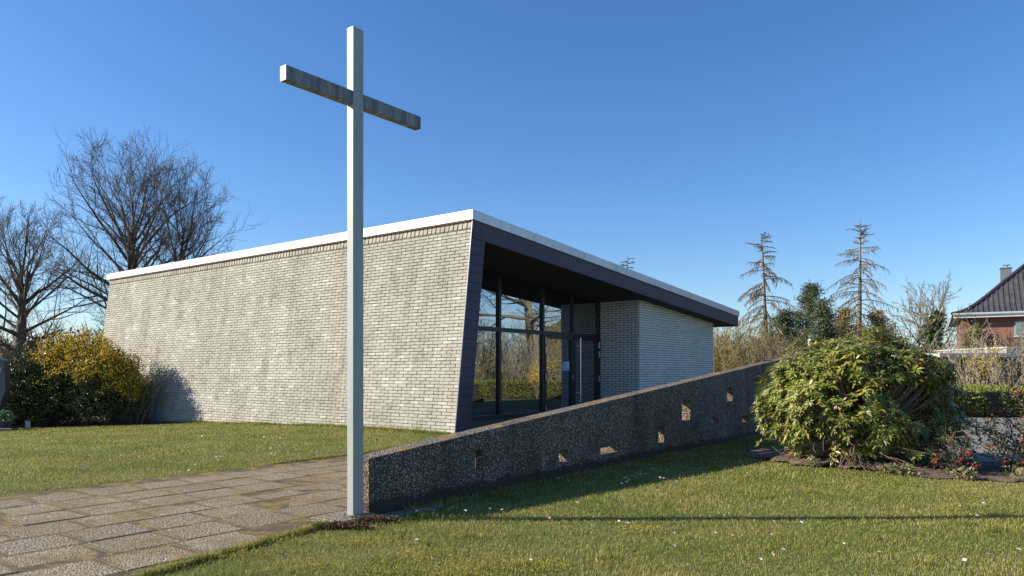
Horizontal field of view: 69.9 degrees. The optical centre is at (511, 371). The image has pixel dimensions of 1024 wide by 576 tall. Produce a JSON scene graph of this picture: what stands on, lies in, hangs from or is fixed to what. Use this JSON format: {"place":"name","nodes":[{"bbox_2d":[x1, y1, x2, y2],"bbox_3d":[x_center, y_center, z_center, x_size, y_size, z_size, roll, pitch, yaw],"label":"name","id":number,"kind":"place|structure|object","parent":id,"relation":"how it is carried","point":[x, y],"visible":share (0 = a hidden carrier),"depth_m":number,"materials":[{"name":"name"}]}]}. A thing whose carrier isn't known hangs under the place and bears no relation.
{"place":"outdoors","nodes":[
{"label":"outdoors","id":0,"kind":"place"},
{"bbox_2d":[0,419,605,575],"bbox_3d":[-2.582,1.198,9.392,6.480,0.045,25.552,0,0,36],"label":"path","id":1,"kind":"structure","parent":0,"point":[26,549],"depth_m":5.92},
{"bbox_2d":[0,372,1023,575],"bbox_3d":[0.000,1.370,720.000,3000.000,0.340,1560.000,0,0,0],"label":"ground","id":2,"kind":"structure","parent":0,"point":[863,547],"depth_m":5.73,"materials":[{"name":"green plant"}]},
{"bbox_2d":[0,358,10,420],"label":"gravestone","id":3,"kind":"object","parent":2,"relation":"on","point":[5,387],"visible":0.82,"depth_m":18.36,"materials":[{"name":"stone"}]},
{"bbox_2d":[0,409,15,427],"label":"flower bowl","id":4,"kind":"object","parent":2,"relation":"on","point":[9,421],"visible":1,"depth_m":17.95,"materials":[{"name":"stone"}]},
{"bbox_2d":[0,428,17,430],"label":"kerb stone","id":5,"kind":"object","parent":2,"relation":"on","point":[6,429],"visible":0.57,"depth_m":17.75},
{"bbox_2d":[24,418,30,429],"bbox_3d":[-12.180,1.326,18.420,0.151,0.288,0.151,0,0,0],"label":"grave lantern","id":6,"kind":"object","parent":2,"relation":"on","point":[28,423],"visible":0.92,"depth_m":18.38,"materials":[{"name":"grey glass"}]},
{"bbox_2d":[0,336,100,359],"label":"distant bush","id":7,"kind":"object","parent":2,"relation":"on","point":[29,352],"visible":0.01,"depth_m":49.46,"materials":[{"name":"plant"}]},
{"bbox_2d":[0,196,104,357],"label":"bare tree","id":8,"kind":"object","parent":2,"relation":"on","point":[22,299],"visible":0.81,"depth_m":41.96,"materials":[{"name":"grey plant"}]},
{"bbox_2d":[10,419,177,427],"bbox_3d":[-12.729,1.444,21.308,8.237,0.169,5.077,0,0,0],"label":"shrub bed","id":9,"kind":"object","parent":2,"relation":"on","point":[41,426],"visible":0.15,"depth_m":19.78,"materials":[{"name":"soil"}]},
{"bbox_2d":[0,343,77,427],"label":"green shrub","id":10,"kind":"object","parent":9,"relation":"on","point":[14,405],"visible":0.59,"depth_m":19.49,"materials":[{"name":"green plant"}]},
{"bbox_2d":[48,327,84,421],"bbox_3d":[-13.066,0.130,21.634,1.636,2.927,1.628,0,0,33],"label":"laurel shrub","id":11,"kind":"object","parent":9,"relation":"on","point":[68,342],"visible":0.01,"depth_m":21.58,"materials":[{"name":"green plant"}]},
{"bbox_2d":[3,409,162,425],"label":"dry twigs","id":12,"kind":"object","parent":9,"relation":"on","point":[133,421],"visible":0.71,"depth_m":19.63,"materials":[{"name":"brown plant"}]},
{"bbox_2d":[17,325,152,425],"bbox_3d":[-11.651,0.108,20.160,3.429,2.845,2.907,0,0,22],"label":"yellow shrub","id":13,"kind":"object","parent":9,"relation":"on","point":[98,390],"visible":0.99,"depth_m":19.54,"materials":[{"name":"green plant"}]},
{"bbox_2d":[109,344,173,423],"bbox_3d":[-10.240,0.363,20.221,2.516,2.241,2.009,0,0,0],"label":"slender shrub","id":14,"kind":"object","parent":9,"relation":"on","point":[156,391],"visible":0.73,"depth_m":20.11,"materials":[{"name":"green plant"}]},
{"bbox_2d":[21,122,229,336],"bbox_3d":[-20.893,-6.272,40.092,10.277,14.991,9.794,0,0,-23],"label":"bare tree","id":15,"kind":"object","parent":2,"relation":"on","point":[130,260],"visible":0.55,"depth_m":38.82,"materials":[{"name":"brown plant"}]},
{"bbox_2d":[70,150,270,313],"bbox_3d":[-17.974,-5.390,38.706,8.848,13.209,8.779,0,0,44],"label":"bare tree","id":16,"kind":"object","parent":2,"relation":"on","point":[184,241],"visible":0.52,"depth_m":38.64,"materials":[{"name":"brown plant"}]},
{"bbox_2d":[302,513,405,530],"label":"weeds","id":17,"kind":"object","parent":2,"relation":"on","point":[371,519],"visible":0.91,"depth_m":5.56,"materials":[{"name":"plant"}]},
{"bbox_2d":[311,504,443,522],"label":"footing slab","id":18,"kind":"structure","parent":2,"relation":"on","point":[338,515],"depth_m":5.91,"materials":[{"name":"grey concrete"}]},
{"bbox_2d":[280,26,420,515],"bbox_3d":[-1.253,-0.791,5.908,0.076,3.923,1.388,0,0,38],"label":"cross","id":19,"kind":"object","parent":18,"relation":"on","point":[354,100],"visible":0.9,"depth_m":5.86,"materials":[{"name":"grey paint"}]},
{"bbox_2d":[93,209,738,433],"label":"chapel","id":20,"kind":"structure","parent":2,"relation":"on","point":[470,316],"depth_m":17.80,"materials":[{"name":"brick"}]},
{"bbox_2d":[545,335,573,411],"bbox_3d":[1.247,0.098,19.602,0.134,2.085,1.375,0,0,38],"label":"door","id":21,"kind":"structure","parent":20,"relation":"in","point":[559,350],"depth_m":19.64,"materials":[{"name":"clear glass"}]},
{"bbox_2d":[574,337,599,404],"bbox_3d":[2.124,0.098,20.666,0.226,2.085,1.321,0,0,38],"label":"door","id":22,"kind":"structure","parent":20,"relation":"in","point":[586,350],"depth_m":20.76,"materials":[{"name":"clear glass"}]},
{"bbox_2d":[204,523,672,575],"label":"moss","id":23,"kind":"object","parent":2,"relation":"on","point":[352,540],"visible":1,"depth_m":4.52,"materials":[{"name":"green plant"}]},
{"bbox_2d":[0,316,949,366],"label":"wood","id":24,"kind":"object","parent":2,"relation":"on","point":[36,335],"visible":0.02,"depth_m":139.06,"materials":[{"name":"brown plant"}]},
{"bbox_2d":[363,353,808,513],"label":"garden wall","id":25,"kind":"structure","parent":2,"relation":"on","point":[715,408],"depth_m":8.38,"materials":[{"name":"concrete"}]},
{"bbox_2d":[620,257,634,268],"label":"dead spruce","id":26,"kind":"object","parent":2,"relation":"on","point":[627,262],"visible":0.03,"depth_m":45.56,"materials":[{"name":"brown wood"}]},
{"bbox_2d":[713,316,772,371],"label":"bare shrub","id":27,"kind":"object","parent":2,"relation":"on","point":[716,347],"visible":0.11,"depth_m":32.46,"materials":[{"name":"brown plant"}]},
{"bbox_2d":[713,310,786,371],"bbox_3d":[9.572,-0.770,31.928,5.094,3.956,4.320,0,0,0],"label":"bare shrub","id":28,"kind":"object","parent":2,"relation":"on","point":[728,330],"visible":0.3,"depth_m":31.52,"materials":[{"name":"brown plant"}]},
{"bbox_2d":[713,328,808,371],"bbox_3d":[10.229,-0.369,31.103,4.099,3.154,3.942,0,0,0],"label":"bare shrub","id":29,"kind":"object","parent":2,"relation":"on","point":[746,358],"visible":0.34,"depth_m":30.73,"materials":[{"name":"brown plant"}]},
{"bbox_2d":[734,232,811,355],"bbox_3d":[13.418,-2.980,37.860,3.980,8.367,3.941,0,0,32],"label":"dead spruce","id":30,"kind":"object","parent":2,"relation":"on","point":[756,297],"visible":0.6,"depth_m":37.83,"materials":[{"name":"brown wood"}]},
{"bbox_2d":[746,337,805,363],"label":"bare shrub","id":31,"kind":"object","parent":2,"relation":"on","point":[772,356],"visible":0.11,"depth_m":29.86,"materials":[{"name":"brown plant"}]},
{"bbox_2d":[755,305,803,354],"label":"spruce","id":32,"kind":"object","parent":2,"relation":"on","point":[783,318],"visible":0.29,"depth_m":34.78,"materials":[{"name":"green plant"}]},
{"bbox_2d":[774,279,835,347],"bbox_3d":[14.867,-1.722,37.099,5.108,5.849,5.596,0,0,29],"label":"spruce","id":33,"kind":"object","parent":2,"relation":"on","point":[809,294],"visible":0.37,"depth_m":36.66,"materials":[{"name":"green plant"}]},
{"bbox_2d":[774,334,839,358],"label":"bare shrub","id":34,"kind":"object","parent":2,"relation":"on","point":[792,349],"visible":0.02,"depth_m":31.32,"materials":[{"name":"brown plant"}]},
{"bbox_2d":[805,334,816,344],"bbox_3d":[6.950,0.170,17.000,0.270,2.060,0.270,0,0,0],"label":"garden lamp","id":35,"kind":"object","parent":2,"relation":"on","point":[811,336],"visible":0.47,"depth_m":16.92,"materials":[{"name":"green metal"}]},
{"bbox_2d":[791,293,843,353],"bbox_3d":[14.463,-1.209,33.988,3.387,4.822,4.468,0,0,-15],"label":"spruce","id":36,"kind":"object","parent":2,"relation":"on","point":[823,326],"visible":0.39,"depth_m":33.69,"materials":[{"name":"green plant"}]},
{"bbox_2d":[831,304,867,349],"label":"withered conifer","id":37,"kind":"object","parent":2,"relation":"on","point":[844,314],"visible":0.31,"depth_m":35.58,"materials":[{"name":"brown plant"}]},
{"bbox_2d":[823,221,898,336],"bbox_3d":[19.177,-3.467,39.931,5.594,9.557,4.750,0,0,0],"label":"dead spruce","id":38,"kind":"object","parent":2,"relation":"on","point":[858,315],"visible":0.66,"depth_m":39.91,"materials":[{"name":"brown wood"}]},
{"bbox_2d":[859,307,903,365],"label":"withered conifer","id":39,"kind":"object","parent":2,"relation":"on","point":[877,318],"visible":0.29,"depth_m":36.75,"materials":[{"name":"plant"}]},
{"bbox_2d":[747,449,1023,481],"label":"planting bed","id":40,"kind":"object","parent":2,"relation":"on","point":[991,471],"visible":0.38,"depth_m":8.87,"materials":[{"name":"soil"}]},
{"bbox_2d":[750,324,997,474],"bbox_3d":[4.653,0.285,9.490,3.090,1.822,2.459,0,0,0],"label":"rhododendron","id":41,"kind":"object","parent":40,"relation":"on","point":[852,401],"visible":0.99,"depth_m":8.94,"materials":[{"name":"green plant"}]},
{"bbox_2d":[809,455,1023,479],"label":"ground cover","id":42,"kind":"object","parent":40,"relation":"on","point":[897,469],"visible":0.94,"depth_m":8.29,"materials":[{"name":"plant"}]},
{"bbox_2d":[895,418,981,475],"bbox_3d":[4.989,0.977,8.600,0.923,0.831,0.831,0,0,34],"label":"quince shrub","id":43,"kind":"object","parent":40,"relation":"on","point":[956,459],"visible":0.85,"depth_m":8.48,"materials":[{"name":"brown plant"}]},
{"bbox_2d":[924,366,1023,474],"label":"quince shrub","id":44,"kind":"object","parent":40,"relation":"on","point":[1006,445],"visible":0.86,"depth_m":8.64,"materials":[{"name":"brown plant"}]},
{"bbox_2d":[886,291,963,348],"bbox_3d":[20.494,-1.431,37.260,3.788,5.267,4.563,0,0,-9],"label":"slim bare tree","id":45,"kind":"object","parent":2,"relation":"on","point":[920,338],"visible":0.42,"depth_m":36.53,"materials":[{"name":"brown plant"}]},
{"bbox_2d":[890,270,972,353],"bbox_3d":[20.499,-1.748,35.770,3.933,6.296,3.801,0,0,0],"label":"slim bare tree","id":46,"kind":"object","parent":2,"relation":"on","point":[938,324],"visible":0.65,"depth_m":35.51,"materials":[{"name":"brown plant"}]},
{"bbox_2d":[875,347,1023,380],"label":"garage","id":47,"kind":"structure","parent":2,"relation":"on","point":[1013,351],"depth_m":29.15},
{"bbox_2d":[918,333,992,382],"bbox_3d":[16.020,-0.107,26.808,2.461,2.634,3.125,0,0,-36],"label":"bare shrub","id":48,"kind":"object","parent":2,"relation":"on","point":[954,349],"visible":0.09,"depth_m":26.99,"materials":[{"name":"brown plant"}]},
{"bbox_2d":[897,418,1023,461],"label":"car park","id":49,"kind":"structure","parent":2,"relation":"on","point":[980,458],"depth_m":12.59,"materials":[{"name":"grey asphalt"}]},
{"bbox_2d":[911,383,1010,391],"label":"hedge","id":50,"kind":"object","parent":2,"relation":"on","point":[979,385],"visible":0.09,"depth_m":20.48,"materials":[{"name":"green plant"}]},
{"bbox_2d":[924,316,1023,384],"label":"bare shrub","id":51,"kind":"object","parent":2,"relation":"on","point":[971,361],"visible":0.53,"depth_m":24.43,"materials":[{"name":"brown plant"}]},
{"bbox_2d":[963,318,986,348],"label":"climbing shrub","id":52,"kind":"object","parent":2,"relation":"on","point":[970,336],"visible":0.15,"depth_m":37.55,"materials":[{"name":"green plant"}]},
{"bbox_2d":[932,355,1023,389],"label":"evergreen bush","id":53,"kind":"object","parent":2,"relation":"on","point":[1017,372],"visible":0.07,"depth_m":25.35,"materials":[{"name":"brown plant"}]},
{"bbox_2d":[938,385,1023,416],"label":"hedge","id":54,"kind":"object","parent":2,"relation":"on","point":[969,404],"visible":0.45,"depth_m":19.09,"materials":[{"name":"green plant"}]},
{"bbox_2d":[941,334,1023,386],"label":"bare shrub","id":55,"kind":"object","parent":2,"relation":"on","point":[994,377],"visible":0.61,"depth_m":23.64,"materials":[{"name":"brown plant"}]},
{"bbox_2d":[960,341,1007,384],"bbox_3d":[15.691,0.054,24.066,1.498,2.300,1.481,0,0,0],"label":"forsythia","id":56,"kind":"object","parent":2,"relation":"on","point":[986,366],"visible":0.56,"depth_m":24.02,"materials":[{"name":"yellow plant"}]},
{"bbox_2d":[949,264,1023,348],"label":"brick house","id":57,"kind":"structure","parent":2,"relation":"on","point":[1000,306],"depth_m":37.78,"materials":[{"name":"brick"}]},
{"bbox_2d":[976,320,1023,390],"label":"bare shrub","id":58,"kind":"object","parent":2,"relation":"on","point":[1012,377],"visible":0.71,"depth_m":23.10,"materials":[{"name":"brown plant"}]},
{"bbox_2d":[997,338,1023,389],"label":"bare shrub","id":59,"kind":"object","parent":2,"relation":"on","point":[1010,363],"visible":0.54,"depth_m":23.32,"materials":[{"name":"brown plant"}]},
{"bbox_2d":[0,0,1023,371],"label":"sky","id":60,"kind":"structure","parent":0,"point":[668,136],"materials":[{"name":"blue"}]}
]}

